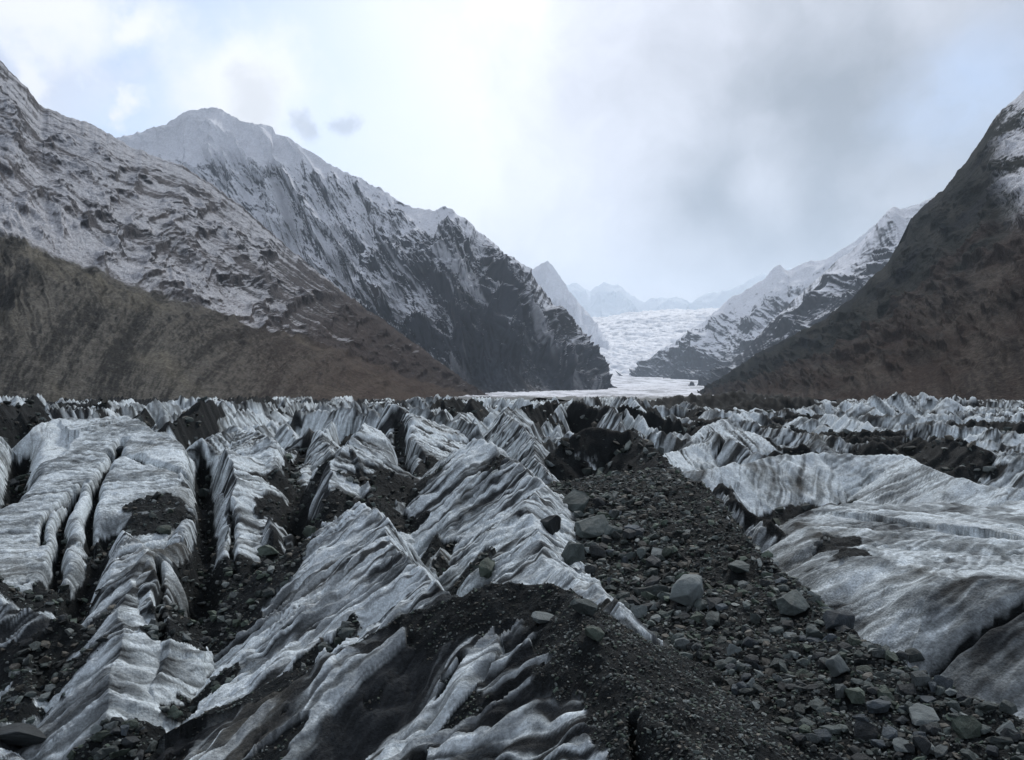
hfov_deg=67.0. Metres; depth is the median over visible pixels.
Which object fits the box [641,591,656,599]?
stone
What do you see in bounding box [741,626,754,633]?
stone
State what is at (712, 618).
boulder
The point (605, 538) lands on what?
stone
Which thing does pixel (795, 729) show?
stone
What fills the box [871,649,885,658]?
boulder
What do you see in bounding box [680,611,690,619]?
stone
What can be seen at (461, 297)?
mountain
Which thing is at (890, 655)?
stone
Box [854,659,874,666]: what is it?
stone
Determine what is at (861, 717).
stone
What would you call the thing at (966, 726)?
boulder
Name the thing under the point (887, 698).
stone
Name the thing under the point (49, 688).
stone
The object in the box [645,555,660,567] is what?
stone
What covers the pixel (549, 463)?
stone
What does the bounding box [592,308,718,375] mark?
icefall
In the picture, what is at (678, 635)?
stone
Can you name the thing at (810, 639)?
stone
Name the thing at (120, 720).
stone
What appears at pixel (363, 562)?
ice ridge
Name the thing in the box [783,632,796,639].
stone
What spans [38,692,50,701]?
stone
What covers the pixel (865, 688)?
stone
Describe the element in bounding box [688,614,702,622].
stone
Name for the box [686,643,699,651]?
stone
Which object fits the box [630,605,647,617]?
stone
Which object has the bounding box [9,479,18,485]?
stone
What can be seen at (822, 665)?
stone
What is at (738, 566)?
boulder
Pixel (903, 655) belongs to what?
stone
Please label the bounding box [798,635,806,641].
stone
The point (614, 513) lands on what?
stone
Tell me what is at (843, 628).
stone
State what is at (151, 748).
stone
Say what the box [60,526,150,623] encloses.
ice block
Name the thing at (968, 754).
stone
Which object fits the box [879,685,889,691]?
stone
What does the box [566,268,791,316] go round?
mountain
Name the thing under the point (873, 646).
stone
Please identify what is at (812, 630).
boulder
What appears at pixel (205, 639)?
stone
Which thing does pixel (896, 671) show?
stone
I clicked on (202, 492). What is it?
stone
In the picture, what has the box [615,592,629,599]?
stone
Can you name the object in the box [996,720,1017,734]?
stone
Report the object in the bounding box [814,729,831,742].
stone
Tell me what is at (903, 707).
stone
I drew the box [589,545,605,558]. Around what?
boulder
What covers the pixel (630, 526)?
stone
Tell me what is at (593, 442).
debris mound
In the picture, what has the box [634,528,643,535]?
stone
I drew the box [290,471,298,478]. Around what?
stone
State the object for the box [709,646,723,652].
stone
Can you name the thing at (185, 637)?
stone
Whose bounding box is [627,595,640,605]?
stone
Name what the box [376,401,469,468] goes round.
ice fin
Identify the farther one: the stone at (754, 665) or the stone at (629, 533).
the stone at (629, 533)
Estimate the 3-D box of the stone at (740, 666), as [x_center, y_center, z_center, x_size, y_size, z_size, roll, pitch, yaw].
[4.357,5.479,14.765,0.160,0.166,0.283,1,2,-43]
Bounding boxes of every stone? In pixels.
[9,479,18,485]
[12,657,23,663]
[19,638,31,646]
[22,654,32,664]
[24,691,36,697]
[29,641,40,650]
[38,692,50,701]
[39,683,52,690]
[44,684,54,692]
[58,614,67,619]
[89,724,101,733]
[95,637,107,641]
[96,748,106,758]
[102,745,118,756]
[109,726,120,733]
[109,748,129,757]
[110,717,123,723]
[116,446,123,454]
[120,725,129,735]
[121,719,138,728]
[121,736,140,749]
[128,749,136,756]
[133,722,142,732]
[135,749,143,759]
[144,739,157,752]
[148,624,158,631]
[151,634,158,640]
[158,621,164,630]
[182,633,191,639]
[198,488,208,496]
[198,636,210,645]
[263,588,274,597]
[285,453,292,459]
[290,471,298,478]
[318,642,329,651]
[334,637,343,645]
[337,627,355,640]
[397,457,403,464]
[545,460,553,466]
[574,510,582,518]
[581,512,591,516]
[584,564,596,573]
[593,497,604,505]
[596,511,607,515]
[599,542,607,549]
[601,535,611,542]
[610,509,619,517]
[611,470,621,474]
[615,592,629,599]
[620,551,635,559]
[621,556,628,563]
[622,487,633,494]
[622,529,636,538]
[624,524,639,529]
[626,500,635,504]
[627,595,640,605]
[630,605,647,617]
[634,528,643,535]
[636,547,645,558]
[639,546,651,551]
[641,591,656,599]
[641,602,659,611]
[642,575,660,586]
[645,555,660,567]
[645,568,657,577]
[647,452,656,457]
[649,601,656,611]
[650,627,659,631]
[657,591,670,599]
[661,546,673,557]
[665,576,674,582]
[673,633,683,638]
[674,637,689,649]
[679,652,693,659]
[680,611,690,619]
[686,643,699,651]
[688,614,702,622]
[691,642,702,650]
[694,598,707,611]
[702,653,709,660]
[706,597,722,610]
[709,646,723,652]
[715,603,727,610]
[715,659,727,669]
[717,636,726,643]
[725,657,737,663]
[725,663,737,670]
[726,644,741,654]
[731,684,739,694]
[735,662,745,671]
[736,681,749,688]
[739,688,754,695]
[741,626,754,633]
[741,636,758,647]
[741,673,750,680]
[743,654,759,664]
[746,678,754,687]
[750,613,761,620]
[750,661,763,670]
[750,701,759,709]
[753,683,766,693]
[757,639,770,643]
[760,579,772,586]
[766,597,776,604]
[768,626,783,634]
[769,658,787,669]
[772,653,783,658]
[772,673,782,681]
[773,726,789,737]
[774,577,786,582]
[775,698,786,706]
[776,584,788,591]
[777,681,787,692]
[778,659,787,671]
[778,716,793,724]
[781,620,793,628]
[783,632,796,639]
[783,657,792,662]
[785,683,797,690]
[787,727,798,731]
[788,650,798,659]
[790,634,799,642]
[790,733,806,745]
[794,703,804,714]
[795,681,806,686]
[796,658,808,666]
[796,669,813,677]
[797,717,815,726]
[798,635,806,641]
[799,733,822,743]
[802,684,816,692]
[803,644,812,651]
[806,636,821,642]
[807,591,820,596]
[807,596,821,601]
[807,697,823,709]
[810,652,824,661]
[813,681,824,688]
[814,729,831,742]
[816,660,827,669]
[816,706,831,713]
[819,725,840,734]
[821,633,836,641]
[828,753,843,759]
[834,625,850,631]
[834,683,846,697]
[836,651,846,659]
[837,642,852,650]
[848,638,861,645]
[850,678,863,685]
[851,752,873,759]
[852,714,869,722]
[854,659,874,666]
[854,719,877,741]
[856,665,872,673]
[861,642,872,647]
[862,680,873,690]
[863,685,871,692]
[866,645,881,650]
[867,687,878,696]
[870,739,886,748]
[876,671,888,679]
[877,689,892,696]
[878,696,894,710]
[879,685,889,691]
[881,645,889,649]
[882,726,897,738]
[885,650,897,660]
[891,668,904,674]
[892,737,908,752]
[893,751,903,757]
[895,715,908,724]
[896,650,908,660]
[896,683,916,694]
[899,705,906,711]
[901,673,909,677]
[904,701,912,712]
[904,743,914,752]
[911,671,932,686]
[912,731,925,736]
[912,734,930,754]
[919,695,936,703]
[919,723,940,736]
[928,682,936,691]
[929,722,942,732]
[932,675,953,689]
[933,744,947,757]
[934,685,946,695]
[940,699,947,707]
[945,700,960,710]
[947,713,959,717]
[956,690,967,700]
[959,697,971,706]
[960,749,975,759]
[977,702,997,710]
[980,724,991,734]
[985,736,1013,746]
[986,745,998,756]
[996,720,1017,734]
[999,699,1017,714]
[1000,728,1020,741]
[1009,729,1023,739]
[1010,755,1022,759]
[1017,742,1023,752]
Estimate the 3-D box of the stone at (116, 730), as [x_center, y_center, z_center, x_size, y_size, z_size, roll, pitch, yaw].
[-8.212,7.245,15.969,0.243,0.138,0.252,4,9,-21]
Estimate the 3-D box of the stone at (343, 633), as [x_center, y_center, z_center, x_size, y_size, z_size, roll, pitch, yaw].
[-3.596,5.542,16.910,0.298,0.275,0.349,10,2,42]
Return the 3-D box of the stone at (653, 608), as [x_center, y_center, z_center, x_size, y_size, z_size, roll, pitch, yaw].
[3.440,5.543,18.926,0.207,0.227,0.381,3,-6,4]
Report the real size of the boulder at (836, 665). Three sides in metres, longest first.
0.454 x 0.373 x 0.247 m
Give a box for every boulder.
[0,723,46,746]
[89,729,112,741]
[155,525,171,534]
[167,705,183,719]
[257,545,278,555]
[302,525,315,536]
[478,557,494,577]
[531,611,553,622]
[540,515,560,534]
[561,541,584,564]
[562,489,589,511]
[570,598,596,615]
[575,514,608,538]
[585,625,604,641]
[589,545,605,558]
[604,525,622,537]
[632,584,669,597]
[651,547,662,555]
[669,574,703,607]
[705,611,719,625]
[729,560,749,572]
[775,589,809,615]
[806,624,823,639]
[823,610,854,629]
[825,653,849,676]
[844,687,864,703]
[866,699,890,713]
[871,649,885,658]
[905,648,924,662]
[909,703,939,725]
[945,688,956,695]
[951,715,981,738]
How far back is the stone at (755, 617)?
17.17 m
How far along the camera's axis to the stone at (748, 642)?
15.44 m
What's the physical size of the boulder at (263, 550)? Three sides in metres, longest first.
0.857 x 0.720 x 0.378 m
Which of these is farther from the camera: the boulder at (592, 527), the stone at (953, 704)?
the boulder at (592, 527)
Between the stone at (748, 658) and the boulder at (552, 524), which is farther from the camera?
the boulder at (552, 524)
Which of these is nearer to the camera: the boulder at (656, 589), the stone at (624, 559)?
the boulder at (656, 589)
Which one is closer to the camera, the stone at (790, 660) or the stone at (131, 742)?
the stone at (790, 660)
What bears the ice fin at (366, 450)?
on the glacier
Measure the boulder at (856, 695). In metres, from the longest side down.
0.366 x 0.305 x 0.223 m
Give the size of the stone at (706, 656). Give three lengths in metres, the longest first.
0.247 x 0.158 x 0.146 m
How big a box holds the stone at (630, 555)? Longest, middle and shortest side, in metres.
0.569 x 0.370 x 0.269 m
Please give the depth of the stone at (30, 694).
18.70 m
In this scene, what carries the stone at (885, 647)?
on the moraine
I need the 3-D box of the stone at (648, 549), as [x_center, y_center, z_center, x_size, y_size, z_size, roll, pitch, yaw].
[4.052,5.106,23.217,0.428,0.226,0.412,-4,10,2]
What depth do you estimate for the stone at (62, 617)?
22.00 m
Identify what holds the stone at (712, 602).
on the moraine
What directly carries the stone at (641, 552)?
on the moraine
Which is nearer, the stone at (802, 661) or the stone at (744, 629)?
the stone at (802, 661)
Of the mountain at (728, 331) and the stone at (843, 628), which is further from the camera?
the mountain at (728, 331)
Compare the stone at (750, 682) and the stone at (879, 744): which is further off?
the stone at (750, 682)
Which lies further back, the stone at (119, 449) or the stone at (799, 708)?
the stone at (119, 449)
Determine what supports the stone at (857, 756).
on the moraine
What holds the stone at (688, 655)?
on the moraine
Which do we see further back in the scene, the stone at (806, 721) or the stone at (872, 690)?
the stone at (872, 690)
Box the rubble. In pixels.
[0,396,1023,759]
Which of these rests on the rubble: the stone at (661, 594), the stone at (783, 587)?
the stone at (783, 587)
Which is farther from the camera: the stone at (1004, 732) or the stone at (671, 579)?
the stone at (671, 579)
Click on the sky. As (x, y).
(688, 150)
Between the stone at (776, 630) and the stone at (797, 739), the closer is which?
the stone at (797, 739)
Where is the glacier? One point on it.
(268, 432)
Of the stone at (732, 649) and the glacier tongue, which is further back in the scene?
the glacier tongue
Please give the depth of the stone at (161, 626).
21.02 m
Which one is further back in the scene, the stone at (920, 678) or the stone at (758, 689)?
the stone at (758, 689)
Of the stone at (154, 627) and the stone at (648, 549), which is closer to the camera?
the stone at (154, 627)
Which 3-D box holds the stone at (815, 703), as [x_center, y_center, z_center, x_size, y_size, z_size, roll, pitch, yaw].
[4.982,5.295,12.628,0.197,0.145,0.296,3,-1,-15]
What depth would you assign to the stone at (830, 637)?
15.55 m
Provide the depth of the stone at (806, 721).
12.04 m
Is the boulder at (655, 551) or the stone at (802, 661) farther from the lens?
the boulder at (655, 551)
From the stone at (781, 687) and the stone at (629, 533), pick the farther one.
the stone at (629, 533)
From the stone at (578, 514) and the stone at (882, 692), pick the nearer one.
the stone at (882, 692)
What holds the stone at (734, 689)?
on the moraine
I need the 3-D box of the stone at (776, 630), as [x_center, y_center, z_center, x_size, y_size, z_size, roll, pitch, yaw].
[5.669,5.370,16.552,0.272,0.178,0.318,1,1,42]
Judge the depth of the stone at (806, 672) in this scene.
13.87 m
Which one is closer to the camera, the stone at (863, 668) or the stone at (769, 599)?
the stone at (863, 668)
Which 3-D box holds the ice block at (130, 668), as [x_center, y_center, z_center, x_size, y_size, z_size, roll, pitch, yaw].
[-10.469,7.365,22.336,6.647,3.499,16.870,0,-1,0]
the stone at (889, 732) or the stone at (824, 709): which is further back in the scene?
the stone at (824, 709)
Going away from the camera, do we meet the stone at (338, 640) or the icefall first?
the stone at (338, 640)
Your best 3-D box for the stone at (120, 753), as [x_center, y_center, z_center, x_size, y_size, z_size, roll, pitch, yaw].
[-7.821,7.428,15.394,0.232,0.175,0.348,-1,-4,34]
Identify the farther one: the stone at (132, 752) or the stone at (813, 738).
the stone at (132, 752)
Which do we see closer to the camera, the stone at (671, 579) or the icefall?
the stone at (671, 579)
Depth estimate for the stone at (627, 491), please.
31.16 m
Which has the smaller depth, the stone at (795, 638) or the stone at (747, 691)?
the stone at (747, 691)
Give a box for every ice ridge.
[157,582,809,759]
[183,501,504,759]
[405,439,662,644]
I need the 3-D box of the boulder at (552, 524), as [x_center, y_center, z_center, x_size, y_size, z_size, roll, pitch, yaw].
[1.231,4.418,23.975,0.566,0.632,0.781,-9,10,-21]
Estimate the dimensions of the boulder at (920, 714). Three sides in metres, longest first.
0.607 x 0.369 x 0.180 m
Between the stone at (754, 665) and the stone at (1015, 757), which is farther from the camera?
the stone at (754, 665)
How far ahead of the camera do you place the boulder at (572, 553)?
21.42 m
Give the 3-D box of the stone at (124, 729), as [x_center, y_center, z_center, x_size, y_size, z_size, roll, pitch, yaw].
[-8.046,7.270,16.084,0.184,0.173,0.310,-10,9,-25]
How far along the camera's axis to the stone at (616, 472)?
42.08 m
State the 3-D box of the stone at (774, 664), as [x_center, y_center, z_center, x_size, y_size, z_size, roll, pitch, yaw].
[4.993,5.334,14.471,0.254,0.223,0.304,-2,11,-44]
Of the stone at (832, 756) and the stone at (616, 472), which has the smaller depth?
the stone at (832, 756)
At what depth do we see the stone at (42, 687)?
19.64 m
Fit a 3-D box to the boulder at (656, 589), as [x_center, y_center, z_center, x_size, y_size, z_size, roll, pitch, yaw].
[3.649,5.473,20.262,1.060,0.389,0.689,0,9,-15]
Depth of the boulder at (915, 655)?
17.82 m
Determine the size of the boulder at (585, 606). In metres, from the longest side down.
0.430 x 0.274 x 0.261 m
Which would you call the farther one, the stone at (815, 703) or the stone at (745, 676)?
the stone at (745, 676)
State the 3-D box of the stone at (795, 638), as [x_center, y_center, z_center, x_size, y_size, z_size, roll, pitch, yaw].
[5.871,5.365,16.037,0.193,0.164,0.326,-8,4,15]
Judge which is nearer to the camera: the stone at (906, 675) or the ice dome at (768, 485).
the stone at (906, 675)
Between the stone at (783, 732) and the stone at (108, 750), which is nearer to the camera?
the stone at (783, 732)
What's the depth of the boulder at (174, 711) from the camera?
17.36 m
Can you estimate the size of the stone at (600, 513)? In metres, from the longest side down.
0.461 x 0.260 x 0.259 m
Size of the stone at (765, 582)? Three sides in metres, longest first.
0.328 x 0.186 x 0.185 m
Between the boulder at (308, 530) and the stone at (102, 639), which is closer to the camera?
the stone at (102, 639)
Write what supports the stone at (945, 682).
on the moraine
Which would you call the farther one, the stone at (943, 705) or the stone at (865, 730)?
the stone at (943, 705)
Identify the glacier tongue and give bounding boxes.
[454,376,703,400]
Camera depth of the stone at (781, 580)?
19.24 m
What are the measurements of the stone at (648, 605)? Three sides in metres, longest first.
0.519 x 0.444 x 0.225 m
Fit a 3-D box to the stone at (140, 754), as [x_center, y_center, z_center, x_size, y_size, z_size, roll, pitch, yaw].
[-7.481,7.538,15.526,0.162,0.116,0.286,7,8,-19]
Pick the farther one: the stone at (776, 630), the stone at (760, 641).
the stone at (776, 630)
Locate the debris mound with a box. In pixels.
[546,426,672,480]
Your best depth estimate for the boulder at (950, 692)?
12.27 m
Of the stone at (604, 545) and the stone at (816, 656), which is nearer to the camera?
the stone at (816, 656)
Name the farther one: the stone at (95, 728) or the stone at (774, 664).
the stone at (95, 728)
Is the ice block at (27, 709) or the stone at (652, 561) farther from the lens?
the stone at (652, 561)
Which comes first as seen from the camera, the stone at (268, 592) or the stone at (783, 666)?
the stone at (783, 666)
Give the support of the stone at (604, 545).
on the moraine
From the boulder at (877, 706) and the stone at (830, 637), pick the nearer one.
the boulder at (877, 706)
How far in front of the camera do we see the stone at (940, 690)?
12.39 m
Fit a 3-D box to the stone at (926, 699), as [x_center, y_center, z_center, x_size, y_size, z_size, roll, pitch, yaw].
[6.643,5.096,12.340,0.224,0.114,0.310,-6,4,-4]
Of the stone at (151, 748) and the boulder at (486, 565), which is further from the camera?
the boulder at (486, 565)
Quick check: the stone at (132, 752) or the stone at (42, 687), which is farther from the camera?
the stone at (42, 687)
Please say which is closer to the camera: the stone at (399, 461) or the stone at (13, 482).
the stone at (13, 482)
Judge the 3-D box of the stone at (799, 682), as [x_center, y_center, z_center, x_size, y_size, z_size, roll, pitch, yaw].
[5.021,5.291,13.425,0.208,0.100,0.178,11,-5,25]
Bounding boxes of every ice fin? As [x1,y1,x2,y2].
[210,447,295,545]
[286,423,429,558]
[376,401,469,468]
[712,483,786,548]
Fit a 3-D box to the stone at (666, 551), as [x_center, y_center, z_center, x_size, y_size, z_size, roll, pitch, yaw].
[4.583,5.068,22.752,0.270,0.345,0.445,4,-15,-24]
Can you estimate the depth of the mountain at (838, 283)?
4413.43 m
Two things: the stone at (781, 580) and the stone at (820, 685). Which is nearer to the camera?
the stone at (820, 685)
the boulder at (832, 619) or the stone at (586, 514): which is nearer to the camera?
the boulder at (832, 619)
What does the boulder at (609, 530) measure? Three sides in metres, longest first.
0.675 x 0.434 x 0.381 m
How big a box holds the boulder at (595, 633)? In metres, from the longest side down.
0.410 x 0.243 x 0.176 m
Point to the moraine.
(730, 577)
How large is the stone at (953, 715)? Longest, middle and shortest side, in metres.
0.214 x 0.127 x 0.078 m
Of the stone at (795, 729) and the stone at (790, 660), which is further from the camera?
the stone at (790, 660)
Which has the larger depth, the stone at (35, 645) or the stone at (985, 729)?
the stone at (35, 645)
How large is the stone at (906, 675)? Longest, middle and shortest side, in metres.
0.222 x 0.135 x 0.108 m
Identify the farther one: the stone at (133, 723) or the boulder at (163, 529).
the boulder at (163, 529)
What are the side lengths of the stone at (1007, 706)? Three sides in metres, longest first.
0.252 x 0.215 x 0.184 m
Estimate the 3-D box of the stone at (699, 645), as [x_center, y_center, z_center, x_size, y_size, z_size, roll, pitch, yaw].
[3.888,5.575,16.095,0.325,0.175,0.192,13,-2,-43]
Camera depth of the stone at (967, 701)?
11.88 m
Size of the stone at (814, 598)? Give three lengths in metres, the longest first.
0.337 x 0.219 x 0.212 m
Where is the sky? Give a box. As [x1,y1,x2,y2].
[0,0,1023,302]
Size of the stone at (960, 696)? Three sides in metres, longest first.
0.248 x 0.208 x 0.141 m
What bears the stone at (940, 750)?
on the moraine
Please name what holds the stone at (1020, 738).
on the moraine
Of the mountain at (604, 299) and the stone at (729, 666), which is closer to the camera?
the stone at (729, 666)
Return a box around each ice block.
[0,651,48,759]
[16,537,263,759]
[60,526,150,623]
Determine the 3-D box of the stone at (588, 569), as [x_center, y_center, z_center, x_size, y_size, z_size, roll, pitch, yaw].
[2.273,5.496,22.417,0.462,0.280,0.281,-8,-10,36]
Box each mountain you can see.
[0,61,487,401]
[116,107,617,393]
[532,261,610,363]
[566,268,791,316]
[616,204,917,379]
[688,194,936,385]
[697,91,1023,400]
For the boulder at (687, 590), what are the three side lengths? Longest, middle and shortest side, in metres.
0.888 x 0.759 x 0.755 m
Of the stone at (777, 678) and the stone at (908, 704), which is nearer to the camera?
the stone at (908, 704)
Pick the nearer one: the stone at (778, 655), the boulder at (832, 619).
the stone at (778, 655)
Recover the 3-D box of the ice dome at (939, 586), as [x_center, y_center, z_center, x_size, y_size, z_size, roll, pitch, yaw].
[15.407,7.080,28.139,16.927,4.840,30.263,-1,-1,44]
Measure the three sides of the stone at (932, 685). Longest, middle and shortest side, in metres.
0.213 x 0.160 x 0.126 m
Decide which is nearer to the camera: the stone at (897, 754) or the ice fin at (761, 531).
the stone at (897, 754)
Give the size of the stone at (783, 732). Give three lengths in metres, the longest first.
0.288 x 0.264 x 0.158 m
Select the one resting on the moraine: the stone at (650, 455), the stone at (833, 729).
the stone at (833, 729)
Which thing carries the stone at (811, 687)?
on the moraine
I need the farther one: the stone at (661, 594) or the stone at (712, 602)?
the stone at (661, 594)
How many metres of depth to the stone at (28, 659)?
20.29 m
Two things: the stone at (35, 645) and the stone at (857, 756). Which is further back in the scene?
the stone at (35, 645)
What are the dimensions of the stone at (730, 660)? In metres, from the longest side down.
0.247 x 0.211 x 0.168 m
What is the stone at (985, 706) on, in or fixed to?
on the moraine
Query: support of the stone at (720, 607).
on the moraine
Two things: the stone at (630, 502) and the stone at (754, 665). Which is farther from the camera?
the stone at (630, 502)
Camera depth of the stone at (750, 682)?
13.72 m
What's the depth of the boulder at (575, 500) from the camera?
28.93 m
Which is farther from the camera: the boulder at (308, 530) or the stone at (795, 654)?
the boulder at (308, 530)
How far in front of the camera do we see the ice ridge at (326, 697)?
12.67 m
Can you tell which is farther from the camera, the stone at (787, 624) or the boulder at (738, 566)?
the boulder at (738, 566)
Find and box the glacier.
[0,390,1023,688]
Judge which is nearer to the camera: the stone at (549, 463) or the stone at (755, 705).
the stone at (755, 705)
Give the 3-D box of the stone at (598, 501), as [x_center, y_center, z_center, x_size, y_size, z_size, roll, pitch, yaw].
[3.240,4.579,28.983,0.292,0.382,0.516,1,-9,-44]
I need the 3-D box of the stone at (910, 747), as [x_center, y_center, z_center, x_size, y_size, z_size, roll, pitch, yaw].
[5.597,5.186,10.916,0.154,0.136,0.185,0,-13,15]
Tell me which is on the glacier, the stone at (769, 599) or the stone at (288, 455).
the stone at (288, 455)
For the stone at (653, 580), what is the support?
on the moraine
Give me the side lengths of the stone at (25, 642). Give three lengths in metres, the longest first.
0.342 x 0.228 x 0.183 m
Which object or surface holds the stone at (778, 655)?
on the moraine
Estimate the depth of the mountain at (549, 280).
9766.92 m
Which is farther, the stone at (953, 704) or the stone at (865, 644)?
the stone at (865, 644)
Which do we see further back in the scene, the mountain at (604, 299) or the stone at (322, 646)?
the mountain at (604, 299)
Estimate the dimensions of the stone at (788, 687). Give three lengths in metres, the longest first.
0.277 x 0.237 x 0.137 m
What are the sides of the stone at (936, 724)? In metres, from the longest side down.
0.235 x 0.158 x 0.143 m
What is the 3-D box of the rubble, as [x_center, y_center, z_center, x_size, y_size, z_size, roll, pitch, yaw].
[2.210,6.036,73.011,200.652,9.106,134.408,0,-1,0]
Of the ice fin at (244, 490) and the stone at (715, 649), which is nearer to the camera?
the stone at (715, 649)
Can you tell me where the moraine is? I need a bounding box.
[547,469,1023,759]
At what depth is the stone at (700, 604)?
18.46 m
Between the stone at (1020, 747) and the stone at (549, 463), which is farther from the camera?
the stone at (549, 463)
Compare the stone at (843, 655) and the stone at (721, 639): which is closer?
the stone at (843, 655)
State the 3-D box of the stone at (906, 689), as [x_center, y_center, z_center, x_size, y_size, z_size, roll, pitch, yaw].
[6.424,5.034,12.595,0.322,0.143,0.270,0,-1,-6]
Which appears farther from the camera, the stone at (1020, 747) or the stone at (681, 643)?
the stone at (681, 643)
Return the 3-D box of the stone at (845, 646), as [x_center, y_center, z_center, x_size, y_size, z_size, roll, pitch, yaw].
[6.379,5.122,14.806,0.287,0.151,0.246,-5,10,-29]
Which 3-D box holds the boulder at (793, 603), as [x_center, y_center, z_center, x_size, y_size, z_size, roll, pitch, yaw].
[6.372,5.033,17.530,0.758,0.402,0.637,-9,0,-40]
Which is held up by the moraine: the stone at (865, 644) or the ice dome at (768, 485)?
the stone at (865, 644)
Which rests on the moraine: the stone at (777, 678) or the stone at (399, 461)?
the stone at (777, 678)
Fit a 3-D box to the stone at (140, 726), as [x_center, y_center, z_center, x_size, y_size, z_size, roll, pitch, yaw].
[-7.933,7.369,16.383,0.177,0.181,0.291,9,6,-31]
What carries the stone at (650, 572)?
on the moraine
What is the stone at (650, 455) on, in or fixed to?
on the debris mound
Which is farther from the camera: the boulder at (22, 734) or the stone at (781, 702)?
the boulder at (22, 734)
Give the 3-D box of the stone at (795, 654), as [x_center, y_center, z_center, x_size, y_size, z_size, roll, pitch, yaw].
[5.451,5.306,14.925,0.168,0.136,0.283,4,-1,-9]
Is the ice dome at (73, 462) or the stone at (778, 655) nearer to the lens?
the stone at (778, 655)
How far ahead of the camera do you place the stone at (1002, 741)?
10.70 m
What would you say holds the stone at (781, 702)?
on the moraine
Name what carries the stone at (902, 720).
on the rubble
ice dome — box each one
[0,415,261,620]
[681,452,1023,522]
[761,500,1023,718]
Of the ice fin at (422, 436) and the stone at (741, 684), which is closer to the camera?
the stone at (741, 684)
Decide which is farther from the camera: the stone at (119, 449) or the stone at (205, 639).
the stone at (119, 449)
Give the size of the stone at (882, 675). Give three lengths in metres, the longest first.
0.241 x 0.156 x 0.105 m
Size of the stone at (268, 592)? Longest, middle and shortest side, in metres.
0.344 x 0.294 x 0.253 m
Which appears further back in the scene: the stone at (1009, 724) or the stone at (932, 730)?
the stone at (932, 730)
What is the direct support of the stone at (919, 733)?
on the moraine
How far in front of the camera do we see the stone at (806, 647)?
15.04 m
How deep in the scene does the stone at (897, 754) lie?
10.80 m
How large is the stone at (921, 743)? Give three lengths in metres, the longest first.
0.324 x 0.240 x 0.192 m
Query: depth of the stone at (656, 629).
17.56 m
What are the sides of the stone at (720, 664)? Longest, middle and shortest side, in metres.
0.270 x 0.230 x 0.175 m
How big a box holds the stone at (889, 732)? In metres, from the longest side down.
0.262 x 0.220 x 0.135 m
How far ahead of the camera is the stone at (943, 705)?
11.91 m
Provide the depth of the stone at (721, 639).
16.06 m
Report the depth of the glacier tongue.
2753.95 m
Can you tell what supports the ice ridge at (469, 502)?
on the glacier
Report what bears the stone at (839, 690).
on the moraine
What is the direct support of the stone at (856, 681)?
on the moraine
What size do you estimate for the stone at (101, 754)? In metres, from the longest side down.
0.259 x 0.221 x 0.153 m
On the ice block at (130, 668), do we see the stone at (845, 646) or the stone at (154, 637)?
the stone at (154, 637)
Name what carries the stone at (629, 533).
on the moraine
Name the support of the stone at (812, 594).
on the moraine
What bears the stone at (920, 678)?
on the moraine
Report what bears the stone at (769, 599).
on the moraine
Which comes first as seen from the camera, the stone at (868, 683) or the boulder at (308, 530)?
the stone at (868, 683)
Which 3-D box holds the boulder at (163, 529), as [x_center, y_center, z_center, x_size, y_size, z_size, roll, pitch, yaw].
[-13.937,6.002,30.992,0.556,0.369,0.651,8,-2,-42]
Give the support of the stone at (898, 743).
on the moraine
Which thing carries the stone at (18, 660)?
on the ice block at (27, 709)

